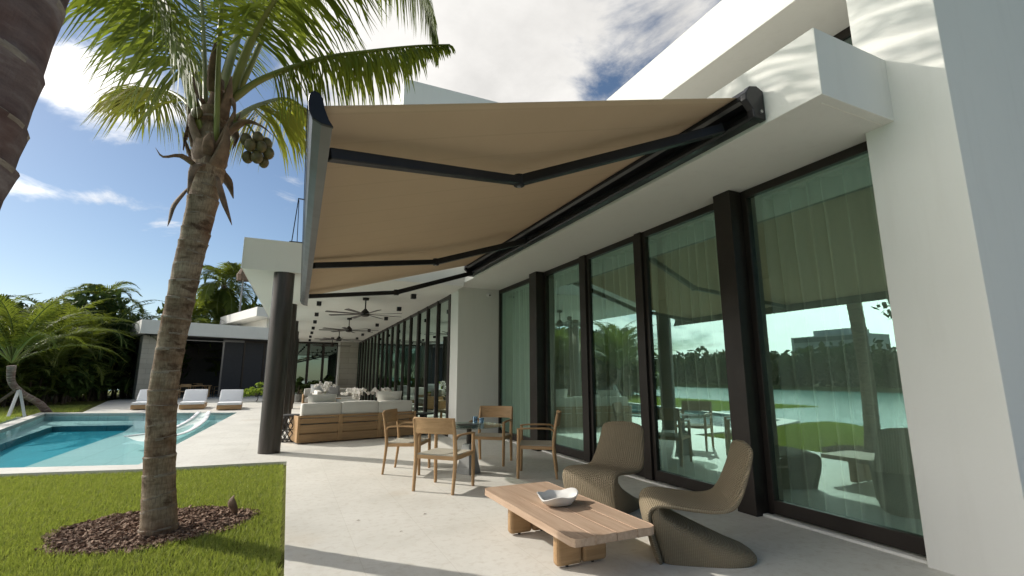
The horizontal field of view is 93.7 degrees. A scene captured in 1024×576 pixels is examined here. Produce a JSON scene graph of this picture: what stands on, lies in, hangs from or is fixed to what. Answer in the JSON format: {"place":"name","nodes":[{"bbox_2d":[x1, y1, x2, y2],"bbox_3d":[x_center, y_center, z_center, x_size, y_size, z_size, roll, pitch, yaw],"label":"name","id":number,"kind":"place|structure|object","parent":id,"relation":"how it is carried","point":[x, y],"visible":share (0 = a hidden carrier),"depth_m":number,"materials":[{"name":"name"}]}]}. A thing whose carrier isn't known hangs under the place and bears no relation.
{"place":"outdoors","nodes":[
{"label":"outdoors","id":0,"kind":"place"},
{"bbox_2d":[0,390,285,575],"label":"lawn","id":1,"kind":"structure","parent":0,"point":[94,403],"depth_m":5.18,"materials":[{"name":"green plant"}]},
{"bbox_2d":[0,417,22,423],"bbox_3d":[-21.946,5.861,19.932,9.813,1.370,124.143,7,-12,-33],"label":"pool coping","id":2,"kind":"object","parent":1,"relation":"on","point":[16,418],"depth_m":17.49,"materials":[{"name":"beige stone"}]},
{"bbox_2d":[0,390,14,401],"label":"brace post","id":3,"kind":"object","parent":2,"relation":"on","point":[7,395],"visible":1,"depth_m":17.63,"materials":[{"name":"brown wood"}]},
{"bbox_2d":[7,389,19,416],"bbox_3d":[-17.980,4.159,17.320,0.089,1.025,1.243,8,-13,-37],"label":"brace post","id":4,"kind":"object","parent":2,"relation":"on","point":[9,413],"visible":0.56,"depth_m":17.28,"materials":[{"name":"white wood"}]},
{"bbox_2d":[2,294,53,395],"bbox_3d":[-29.597,3.302,28.442,8.243,6.906,7.804,8,-13,-36],"label":"areca palm","id":5,"kind":"object","parent":1,"relation":"on","point":[8,296],"visible":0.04,"depth_m":29.89,"materials":[{"name":"green plant"}]},
{"bbox_2d":[0,322,59,405],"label":"areca palm","id":6,"kind":"object","parent":1,"relation":"on","point":[1,357],"visible":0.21,"depth_m":22.30,"materials":[{"name":"green plant"}]},
{"bbox_2d":[0,353,76,406],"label":"areca palm","id":7,"kind":"object","parent":1,"relation":"on","point":[20,384],"visible":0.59,"depth_m":22.32,"materials":[{"name":"green plant"}]},
{"bbox_2d":[0,404,90,422],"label":"grass","id":8,"kind":"structure","parent":1,"relation":"on","point":[30,410],"depth_m":20.02,"materials":[{"name":"green plant"}]},
{"bbox_2d":[19,390,25,416],"bbox_3d":[-17.923,4.216,17.572,1.023,1.009,0.103,-6,-12,30],"label":"brace post","id":9,"kind":"object","parent":8,"relation":"on","point":[22,404],"visible":0.78,"depth_m":17.52,"materials":[{"name":"white wood"}]},
{"bbox_2d":[0,290,135,412],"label":"coconut palm","id":10,"kind":"object","parent":8,"relation":"on","point":[16,339],"visible":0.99,"depth_m":17.72,"materials":[{"name":"green plant"}]},
{"bbox_2d":[0,349,97,397],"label":"broadleaf tree","id":11,"kind":"object","parent":1,"relation":"on","point":[74,384],"visible":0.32,"depth_m":24.00,"materials":[{"name":"green plant"}]},
{"bbox_2d":[0,293,97,403],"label":"areca palm","id":12,"kind":"object","parent":1,"relation":"on","point":[14,301],"visible":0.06,"depth_m":25.54,"materials":[{"name":"green plant"}]},
{"bbox_2d":[8,348,102,406],"bbox_3d":[-24.773,4.479,24.738,5.574,3.104,5.060,1,-11,-8],"label":"areca palm","id":13,"kind":"object","parent":1,"relation":"on","point":[36,394],"visible":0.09,"depth_m":23.82,"materials":[{"name":"green plant"}]},
{"bbox_2d":[0,299,119,405],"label":"areca palm","id":14,"kind":"object","parent":1,"relation":"on","point":[56,353],"visible":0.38,"depth_m":23.79,"materials":[{"name":"green plant"}]},
{"bbox_2d":[1,295,138,402],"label":"areca palm","id":15,"kind":"object","parent":1,"relation":"on","point":[69,309],"visible":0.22,"depth_m":26.63,"materials":[{"name":"green plant"}]},
{"bbox_2d":[25,307,137,403],"bbox_3d":[-24.133,3.695,25.803,5.834,5.112,6.426,-5,-11,23],"label":"areca palm","id":16,"kind":"object","parent":1,"relation":"on","point":[78,350],"visible":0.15,"depth_m":25.76,"materials":[{"name":"green plant"}]},
{"bbox_2d":[52,364,133,400],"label":"broadleaf tree","id":17,"kind":"object","parent":1,"relation":"on","point":[106,386],"visible":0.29,"depth_m":28.06,"materials":[{"name":"green plant"}]},
{"bbox_2d":[61,281,144,321],"bbox_3d":[-27.924,3.386,32.254,4.309,7.937,4.739,5,-11,-24],"label":"coconut palm","id":18,"kind":"object","parent":1,"relation":"on","point":[105,289],"visible":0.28,"depth_m":32.68,"materials":[{"name":"green plant"}]},
{"bbox_2d":[28,284,191,398],"bbox_3d":[-27.164,3.478,30.939,10.965,7.301,11.761,5,-11,-24],"label":"broadleaf tree","id":19,"kind":"object","parent":1,"relation":"on","point":[82,299],"visible":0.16,"depth_m":30.32,"materials":[{"name":"green plant"}]},
{"bbox_2d":[0,0,223,209],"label":"leaning palm","id":20,"kind":"object","parent":1,"relation":"on","point":[29,31],"visible":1,"depth_m":1.25,"materials":[{"name":"brown plant"}]},
{"bbox_2d":[73,307,156,400],"bbox_3d":[-24.854,3.879,28.602,6.906,5.786,6.538,-4,-11,21],"label":"areca palm","id":21,"kind":"object","parent":1,"relation":"on","point":[98,394],"visible":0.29,"depth_m":28.45,"materials":[{"name":"green plant"}]},
{"bbox_2d":[71,299,164,399],"bbox_3d":[-25.536,3.756,30.407,7.593,6.719,8.020,-6,-12,29],"label":"areca palm","id":22,"kind":"object","parent":1,"relation":"on","point":[126,367],"visible":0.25,"depth_m":29.90,"materials":[{"name":"green plant"}]},
{"bbox_2d":[34,505,260,555],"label":"mulch","id":23,"kind":"object","parent":1,"relation":"on","point":[114,531],"visible":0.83,"depth_m":4.33,"materials":[{"name":"brown wood"}]},
{"bbox_2d":[228,495,237,513],"bbox_3d":[-2.833,2.215,4.895,0.106,0.184,0.077,-2,-11,11],"label":"fallen sheath","id":24,"kind":"object","parent":23,"relation":"on","point":[232,505],"visible":1,"depth_m":4.87,"materials":[{"name":"brown plant"}]},
{"bbox_2d":[56,0,455,538],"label":"coconut palm","id":25,"kind":"object","parent":23,"relation":"on","point":[212,128],"visible":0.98,"depth_m":5.00,"materials":[{"name":"green plant"}]},
{"bbox_2d":[108,306,224,393],"bbox_3d":[-27.134,4.751,36.793,8.465,7.093,8.015,-4,-11,18],"label":"areca palm","id":26,"kind":"object","parent":1,"relation":"on","point":[140,312],"visible":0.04,"depth_m":35.67,"materials":[{"name":"green plant"}]},
{"bbox_2d":[155,289,219,323],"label":"broadleaf tree","id":27,"kind":"object","parent":1,"relation":"on","point":[158,310],"depth_m":41.92,"materials":[{"name":"green plant"}]},
{"bbox_2d":[155,298,221,323],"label":"coconut palm","id":28,"kind":"object","parent":1,"relation":"on","point":[197,309],"visible":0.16,"depth_m":38.74,"materials":[{"name":"green plant"}]},
{"bbox_2d":[182,314,220,375],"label":"areca palm","id":29,"kind":"object","parent":1,"relation":"on","point":[217,368],"visible":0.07,"depth_m":36.77,"materials":[{"name":"green plant"}]},
{"bbox_2d":[187,313,220,360],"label":"areca palm","id":30,"kind":"object","parent":1,"relation":"on","point":[188,344],"visible":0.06,"depth_m":37.10,"materials":[{"name":"green plant"}]},
{"bbox_2d":[196,261,257,322],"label":"coconut palm","id":31,"kind":"object","parent":1,"relation":"on","point":[224,295],"visible":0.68,"depth_m":40.94,"materials":[{"name":"green plant"}]},
{"bbox_2d":[237,268,248,325],"bbox_3d":[-21.913,3.167,38.412,1.000,10.400,0.951,5,-11,-24],"label":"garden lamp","id":32,"kind":"object","parent":1,"relation":"on","point":[241,277],"visible":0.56,"depth_m":38.79,"materials":[{"name":"metal"}]},
{"bbox_2d":[243,382,263,401],"bbox_3d":[-13.921,5.728,26.319,1.292,1.199,1.588,-10,-14,43],"label":"shrub","id":33,"kind":"object","parent":1,"relation":"on","point":[253,391],"visible":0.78,"depth_m":26.10,"materials":[{"name":"green plant"}]},
{"bbox_2d":[313,381,335,392],"bbox_3d":[-6.756,3.767,17.451,0.610,0.778,0.682,-5,-12,26],"label":"orchid pot","id":34,"kind":"object","parent":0,"point":[326,385],"visible":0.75,"depth_m":17.43,"materials":[{"name":"plant"}]},
{"bbox_2d":[340,387,369,399],"bbox_3d":[-4.240,3.014,12.910,0.671,0.694,0.720,-1,-10,4],"label":"orchid pot","id":35,"kind":"object","parent":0,"point":[354,391],"visible":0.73,"depth_m":12.83,"materials":[{"name":"plant"}]},
{"bbox_2d":[0,0,721,321],"label":"sky","id":36,"kind":"structure","parent":0,"point":[81,208],"materials":[{"name":"blue"}]},
{"bbox_2d":[370,387,390,397],"bbox_3d":[-3.595,3.090,13.302,0.698,0.686,0.757,5,-11,-24],"label":"orchid pot","id":37,"kind":"object","parent":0,"point":[374,389],"visible":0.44,"depth_m":13.22,"materials":[{"name":"plant"}]},
{"bbox_2d":[0,397,956,575],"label":"patio","id":38,"kind":"structure","parent":0,"point":[336,490],"depth_m":4.58,"materials":[{"name":"beige concrete"}]},
{"bbox_2d":[0,413,233,467],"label":"pool basin","id":39,"kind":"object","parent":38,"relation":"in","point":[58,440],"visible":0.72,"depth_m":13.16,"materials":[{"name":"liquid"}]},
{"bbox_2d":[123,411,210,440],"bbox_3d":[-9.620,3.949,13.963,1.146,0.156,8.913,5,-11,-24],"label":"pool hammock","id":40,"kind":"object","parent":39,"relation":"in","point":[196,420],"visible":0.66,"depth_m":13.84,"materials":[{"name":"white fabric"}]},
{"bbox_2d":[130,389,147,409],"bbox_3d":[-15.623,4.760,20.627,0.880,0.757,2.000,6,-12,-29],"label":"sun lounger","id":41,"kind":"object","parent":38,"relation":"on","point":[140,402],"visible":0.57,"depth_m":20.38,"materials":[{"name":"white fabric"}]},
{"bbox_2d":[116,307,269,399],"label":"pool pavilion","id":42,"kind":"structure","parent":38,"relation":"on","point":[242,347],"depth_m":32.80,"materials":[{"name":"paint"}]},
{"bbox_2d":[179,384,191,397],"bbox_3d":[-20.836,6.544,30.536,0.621,0.866,0.620,-10,-14,44],"label":"dining chair","id":43,"kind":"object","parent":42,"relation":"on","point":[185,385],"visible":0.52,"depth_m":30.33,"materials":[{"name":"brown wood"}]},
{"bbox_2d":[179,385,211,396],"bbox_3d":[-21.122,6.772,31.491,1.000,0.760,2.200,-10,-14,44],"label":"dining table","id":44,"kind":"object","parent":42,"relation":"on","point":[209,386],"visible":0.33,"depth_m":31.84,"materials":[{"name":"brown wood"}]},
{"bbox_2d":[217,340,244,396],"bbox_3d":[-18.972,5.413,32.446,0.100,3.779,1.300,-10,-14,44],"label":"window","id":45,"kind":"structure","parent":42,"relation":"in","point":[232,350],"depth_m":32.46,"materials":[{"name":"black glass"}]},
{"bbox_2d":[240,341,264,395],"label":"window","id":46,"kind":"structure","parent":42,"relation":"in","point":[251,372],"depth_m":33.38,"materials":[{"name":"black glass"}]},
{"bbox_2d":[260,342,267,395],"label":"window","id":47,"kind":"structure","parent":42,"relation":"in","point":[265,345],"depth_m":33.91,"materials":[{"name":"brown metal"}]},
{"bbox_2d":[179,389,207,408],"bbox_3d":[-13.768,4.796,20.820,0.880,0.757,2.000,6,-12,-28],"label":"sun lounger","id":48,"kind":"object","parent":38,"relation":"on","point":[194,398],"visible":1,"depth_m":20.97,"materials":[{"name":"white fabric"}]},
{"bbox_2d":[216,389,243,409],"bbox_3d":[-11.996,4.735,20.487,0.880,0.757,2.000,5,-12,-27],"label":"sun lounger","id":49,"kind":"object","parent":38,"relation":"on","point":[231,399],"visible":1,"depth_m":20.63,"materials":[{"name":"white fabric"}]},
{"bbox_2d":[281,414,299,441],"bbox_3d":[-4.755,2.978,10.233,0.520,0.548,0.520,5,-11,-24],"label":"wicker stool","id":50,"kind":"object","parent":38,"relation":"on","point":[288,416],"visible":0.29,"depth_m":10.06,"materials":[{"name":"grey wicker"}]},
{"bbox_2d":[294,376,307,402],"bbox_3d":[-11.287,5.470,25.697,1.220,1.482,1.070,5,-11,-24],"label":"potted plant","id":51,"kind":"object","parent":38,"relation":"on","point":[300,385],"visible":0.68,"depth_m":25.54,"materials":[{"name":"green plant"}]},
{"bbox_2d":[312,390,340,401],"bbox_3d":[-7.431,4.462,19.114,0.941,0.796,2.200,5,-12,-26],"label":"sofa","id":52,"kind":"object","parent":38,"relation":"on","point":[317,392],"visible":0.18,"depth_m":18.28,"materials":[{"name":"white fabric"}]},
{"bbox_2d":[310,384,328,392],"bbox_3d":[-7.822,4.101,19.539,0.750,0.350,0.200,9,-14,-41],"label":"pillow","id":53,"kind":"object","parent":52,"relation":"on","point":[317,388],"visible":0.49,"depth_m":19.40,"materials":[{"name":"white fabric"}]},
{"bbox_2d":[302,388,356,402],"bbox_3d":[-8.419,5.021,22.145,2.300,0.796,0.941,5,-11,-24],"label":"sofa","id":54,"kind":"object","parent":38,"relation":"on","point":[307,392],"visible":0.22,"depth_m":22.03,"materials":[{"name":"white fabric"}]},
{"bbox_2d":[326,386,339,394],"bbox_3d":[-8.312,4.756,22.323,0.603,0.412,0.204,5,-11,-24],"label":"pillow","id":55,"kind":"object","parent":54,"relation":"on","point":[333,390],"visible":0.69,"depth_m":22.28,"materials":[{"name":"grey fabric"}]},
{"bbox_2d":[288,400,415,442],"bbox_3d":[-3.551,2.933,10.825,2.560,0.796,0.941,7,-13,-34],"label":"sofa","id":56,"kind":"object","parent":38,"relation":"on","point":[323,421],"visible":0.91,"depth_m":10.32,"materials":[{"name":"brown wood"}]},
{"bbox_2d":[308,394,336,402],"bbox_3d":[-4.104,2.470,10.365,0.620,0.356,0.178,9,-14,-39],"label":"pillow","id":57,"kind":"object","parent":56,"relation":"on","point":[312,398],"visible":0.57,"depth_m":10.30,"materials":[{"name":"white fabric"}]},
{"bbox_2d":[336,398,358,402],"bbox_3d":[-3.656,2.600,10.628,0.500,0.297,0.174,7,-13,-34],"label":"pillow","id":58,"kind":"object","parent":56,"relation":"on","point":[343,400],"visible":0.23,"depth_m":10.58,"materials":[{"name":"white fabric"}]},
{"bbox_2d":[377,391,401,400],"bbox_3d":[-2.866,2.604,11.201,0.582,0.396,0.190,5,-11,-24],"label":"pillow","id":59,"kind":"object","parent":56,"relation":"on","point":[387,395],"visible":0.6,"depth_m":11.14,"materials":[{"name":"white fabric"}]},
{"bbox_2d":[381,409,430,474],"bbox_3d":[-1.561,2.235,7.053,0.621,0.866,0.620,-1,-10,5],"label":"dining chair","id":60,"kind":"object","parent":38,"relation":"on","point":[390,415],"visible":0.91,"depth_m":6.89,"materials":[{"name":"brown wood"}]},
{"bbox_2d":[416,412,433,434],"bbox_3d":[-2.175,3.253,11.537,0.600,0.485,0.600,5,-11,-24],"label":"side table","id":61,"kind":"object","parent":38,"relation":"on","point":[421,414],"visible":0.4,"depth_m":11.42,"materials":[{"name":"black metal"}]},
{"bbox_2d":[412,417,475,494],"bbox_3d":[-0.850,2.031,5.947,0.620,0.866,0.621,-4,-11,21],"label":"dining chair","id":62,"kind":"object","parent":38,"relation":"on","point":[435,426],"visible":1,"depth_m":5.79,"materials":[{"name":"brown wood"}]},
{"bbox_2d":[455,422,502,474],"bbox_3d":[-0.621,2.309,6.897,0.980,0.660,0.980,5,-11,-24],"label":"dining table","id":63,"kind":"object","parent":38,"relation":"on","point":[464,466],"visible":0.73,"depth_m":6.82,"materials":[{"name":"grey"}]},
{"bbox_2d":[456,423,479,425],"bbox_3d":[-0.633,1.959,6.866,0.340,0.014,0.340,5,-11,-24],"label":"serving plate","id":64,"kind":"object","parent":63,"relation":"on","point":[468,424],"visible":0.98,"depth_m":6.91,"materials":[{"name":"grey ceramic"}]},
{"bbox_2d":[469,406,512,466],"bbox_3d":[-0.326,2.364,7.755,0.620,0.866,0.621,-3,-11,14],"label":"dining chair","id":65,"kind":"object","parent":38,"relation":"on","point":[497,411],"visible":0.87,"depth_m":7.90,"materials":[{"name":"brown wood"}]},
{"bbox_2d":[516,410,560,478],"bbox_3d":[0.395,2.185,6.780,0.621,0.866,0.620,-1,-10,5],"label":"dining chair","id":66,"kind":"object","parent":38,"relation":"on","point":[522,444],"visible":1,"depth_m":6.54,"materials":[{"name":"brown wood"}]},
{"bbox_2d":[485,481,653,566],"bbox_3d":[0.364,1.910,3.849,0.673,0.339,1.587,5,-11,-24],"label":"coffee table","id":67,"kind":"object","parent":38,"relation":"on","point":[582,528],"visible":0.93,"depth_m":3.53,"materials":[{"name":"brown wood"}]},
{"bbox_2d":[537,488,577,506],"bbox_3d":[0.378,1.700,3.905,0.372,0.092,0.342,5,-11,-24],"label":"bowl","id":68,"kind":"object","parent":67,"relation":"on","point":[563,497],"visible":1,"depth_m":3.94,"materials":[{"name":"ceramic"}]},
{"bbox_2d":[562,421,643,513],"bbox_3d":[1.004,1.884,5.101,0.620,0.858,0.817,-9,-14,40],"label":"wicker chair","id":69,"kind":"object","parent":38,"relation":"on","point":[619,451],"visible":0.88,"depth_m":5.00,"materials":[{"name":"wicker"}]},
{"bbox_2d":[241,0,1023,575],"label":"house","id":70,"kind":"structure","parent":38,"relation":"on","point":[919,104],"depth_m":4.35,"materials":[{"name":"paint"}]},
{"bbox_2d":[289,198,303,242],"bbox_3d":[-4.236,-1.307,9.732,0.440,1.040,0.240,5,-11,-24],"label":"roof frame","id":71,"kind":"object","parent":70,"relation":"on","point":[295,220],"visible":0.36,"depth_m":9.67,"materials":[{"name":"metal"}]},
{"bbox_2d":[295,342,308,394],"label":"window","id":72,"kind":"structure","parent":70,"relation":"in","point":[303,346],"depth_m":27.18,"materials":[{"name":"clear glass"}]},
{"bbox_2d":[306,342,323,387],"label":"window","id":73,"kind":"structure","parent":70,"relation":"in","point":[315,353],"depth_m":27.45,"materials":[{"name":"clear glass"}]},
{"bbox_2d":[321,342,337,384],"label":"window","id":74,"kind":"structure","parent":70,"relation":"in","point":[329,365],"depth_m":27.78,"materials":[{"name":"clear glass"}]},
{"bbox_2d":[313,337,350,346],"bbox_3d":[-9.102,2.751,24.338,1.798,0.485,1.798,-4,-11,23],"label":"ceiling fan","id":75,"kind":"object","parent":70,"relation":"hanging from","point":[330,345],"visible":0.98,"depth_m":24.27,"materials":[{"name":"brown metal"}]},
{"bbox_2d":[321,332,362,340],"bbox_3d":[-7.333,2.020,20.375,1.798,0.485,1.798,1,-10,-4],"label":"ceiling fan","id":76,"kind":"object","parent":70,"relation":"hanging from","point":[338,338],"visible":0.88,"depth_m":20.23,"materials":[{"name":"brown metal"}]},
{"bbox_2d":[319,318,377,332],"bbox_3d":[-5.503,1.255,16.224,1.798,0.485,1.798,-2,-11,13],"label":"ceiling fan","id":77,"kind":"object","parent":70,"relation":"hanging from","point":[348,328],"visible":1,"depth_m":16.16,"materials":[{"name":"brown metal"}]},
{"bbox_2d":[356,342,360,395],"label":"window","id":78,"kind":"structure","parent":70,"relation":"in","point":[359,342],"depth_m":27.67,"materials":[{"name":"black glass"}]},
{"bbox_2d":[358,341,362,400],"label":"window","id":79,"kind":"structure","parent":70,"relation":"in","point":[361,346],"depth_m":26.74,"materials":[{"name":"brown metal"}]},
{"bbox_2d":[360,339,365,400],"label":"window","id":80,"kind":"structure","parent":70,"relation":"in","point":[364,341],"depth_m":25.74,"materials":[{"name":"glass"}]},
{"bbox_2d":[325,297,401,318],"bbox_3d":[-3.682,0.489,12.068,1.798,0.485,1.798,-6,-12,31],"label":"ceiling fan","id":81,"kind":"object","parent":70,"relation":"hanging from","point":[365,312],"visible":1,"depth_m":11.97,"materials":[{"name":"brown metal"}]},
{"bbox_2d":[362,337,368,399],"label":"window","id":82,"kind":"structure","parent":70,"relation":"in","point":[366,346],"depth_m":24.73,"materials":[{"name":"glass"}]},
{"bbox_2d":[365,336,371,399],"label":"window","id":83,"kind":"structure","parent":70,"relation":"in","point":[370,338],"depth_m":23.74,"materials":[{"name":"glass"}]},
{"bbox_2d":[369,334,374,400],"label":"window","id":84,"kind":"structure","parent":70,"relation":"in","point":[373,336],"depth_m":22.75,"materials":[{"name":"glass"}]},
{"bbox_2d":[372,332,378,400],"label":"window","id":85,"kind":"structure","parent":70,"relation":"in","point":[377,334],"depth_m":21.79,"materials":[{"name":"glass"}]},
{"bbox_2d":[376,330,382,400],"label":"window","id":86,"kind":"structure","parent":70,"relation":"in","point":[380,342],"depth_m":20.81,"materials":[{"name":"glass"}]},
{"bbox_2d":[380,328,386,390],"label":"window","id":87,"kind":"structure","parent":70,"relation":"in","point":[384,346],"depth_m":19.84,"materials":[{"name":"glass"}]},
{"bbox_2d":[385,325,391,387],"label":"window","id":88,"kind":"structure","parent":70,"relation":"in","point":[389,330],"depth_m":18.87,"materials":[{"name":"clear glass"}]},
{"bbox_2d":[390,322,397,390],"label":"window","id":89,"kind":"structure","parent":70,"relation":"in","point":[395,326],"depth_m":17.84,"materials":[{"name":"glass"}]},
{"bbox_2d":[395,319,403,390],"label":"window","id":90,"kind":"structure","parent":70,"relation":"in","point":[401,323],"depth_m":16.86,"materials":[{"name":"clear glass"}]},
{"bbox_2d":[401,315,410,399],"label":"window","id":91,"kind":"structure","parent":70,"relation":"in","point":[407,321],"depth_m":15.85,"materials":[{"name":"clear glass"}]},
{"bbox_2d":[408,311,418,410],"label":"window","id":92,"kind":"structure","parent":70,"relation":"in","point":[412,386],"depth_m":14.82,"materials":[{"name":"clear glass"}]},
{"bbox_2d":[416,306,427,416],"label":"window","id":93,"kind":"structure","parent":70,"relation":"in","point":[423,314],"depth_m":13.84,"materials":[{"name":"glass"}]},
{"bbox_2d":[425,301,438,417],"bbox_3d":[-2.125,2.051,12.774,0.101,3.298,1.095,5,-11,-24],"label":"window","id":94,"kind":"structure","parent":70,"relation":"in","point":[432,326],"depth_m":12.86,"materials":[{"name":"clear glass"}]},
{"bbox_2d":[435,294,450,436],"bbox_3d":[-1.672,1.867,11.776,0.102,3.298,1.130,5,-11,-24],"label":"window","id":95,"kind":"structure","parent":70,"relation":"in","point":[444,305],"depth_m":11.85,"materials":[{"name":"glass"}]},
{"bbox_2d":[498,278,529,440],"bbox_3d":[0.128,1.548,10.327,0.080,3.353,1.950,5,-11,-24],"label":"window","id":96,"kind":"structure","parent":70,"relation":"in","point":[500,363],"depth_m":11.09,"materials":[{"name":"brown metal"}]},
{"bbox_2d":[300,86,765,305],"bbox_3d":[-0.909,-0.671,6.228,3.396,1.101,6.895,5,-11,-24],"label":"awning","id":97,"kind":"object","parent":70,"relation":"attached to","point":[392,192],"visible":1,"depth_m":4.14,"materials":[{"name":"beige fabric"}]},
{"bbox_2d":[510,277,556,439],"bbox_3d":[0.444,1.577,10.470,0.243,3.335,1.910,5,-11,-24],"label":"curtain","id":98,"kind":"object","parent":70,"relation":"hanging from","point":[520,395],"visible":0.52,"depth_m":10.74,"materials":[{"name":"white fabric"}]},
{"bbox_2d":[544,258,583,459],"bbox_3d":[0.940,1.228,8.595,0.080,3.353,1.330,5,-11,-24],"label":"window","id":99,"kind":"structure","parent":70,"relation":"in","point":[569,451],"depth_m":9.00,"materials":[{"name":"brown metal"}]},
{"bbox_2d":[557,260,607,449],"bbox_3d":[1.253,1.257,8.736,0.232,3.335,1.290,5,-11,-24],"label":"curtain","id":100,"kind":"object","parent":70,"relation":"hanging from","point":[570,405],"visible":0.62,"depth_m":8.78,"materials":[{"name":"white fabric"}]},
{"bbox_2d":[586,236,644,476],"bbox_3d":[1.560,0.984,7.273,0.080,3.353,1.290,5,-11,-24],"label":"window","id":101,"kind":"structure","parent":70,"relation":"in","point":[591,336],"depth_m":7.70,"materials":[{"name":"brown metal"}]},
{"bbox_2d":[601,238,667,470],"bbox_3d":[1.880,1.014,7.418,0.220,3.335,1.250,5,-11,-24],"label":"curtain","id":102,"kind":"object","parent":70,"relation":"hanging from","point":[619,277],"visible":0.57,"depth_m":7.59,"materials":[{"name":"white fabric"}]},
{"bbox_2d":[642,204,715,490],"bbox_3d":[2.190,0.737,5.929,0.080,3.353,1.440,5,-11,-24],"label":"window","id":103,"kind":"structure","parent":70,"relation":"in","point":[678,480],"depth_m":6.37,"materials":[{"name":"brown metal"}]},
{"bbox_2d":[659,214,731,482],"bbox_3d":[2.500,0.766,6.070,0.230,3.335,1.404,5,-12,-27],"label":"curtain","id":104,"kind":"object","parent":70,"relation":"hanging from","point":[701,413],"visible":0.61,"depth_m":6.20,"materials":[{"name":"white fabric"}]},
{"bbox_2d":[740,141,925,555],"bbox_3d":[2.876,0.467,4.465,0.080,3.353,1.378,5,-11,-24],"label":"window","id":105,"kind":"structure","parent":70,"relation":"in","point":[885,535],"depth_m":4.76,"materials":[{"name":"brown metal"}]},
{"bbox_2d":[760,155,922,534],"bbox_3d":[3.196,0.496,4.609,0.241,3.335,1.338,5,-11,-24],"label":"curtain","id":106,"kind":"object","parent":70,"relation":"hanging from","point":[848,448],"visible":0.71,"depth_m":4.64,"materials":[{"name":"white fabric"}]},
{"bbox_2d":[833,26,852,45],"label":"window","id":107,"kind":"structure","parent":70,"relation":"in","point":[845,35],"depth_m":5.51,"materials":[{"name":"glass"}]},
{"bbox_2d":[639,440,756,567],"bbox_3d":[1.436,1.643,3.795,0.817,0.858,0.620,-2,-11,9],"label":"wicker chair","id":108,"kind":"object","parent":38,"relation":"on","point":[676,538],"visible":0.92,"depth_m":3.55,"materials":[{"name":"wicker"}]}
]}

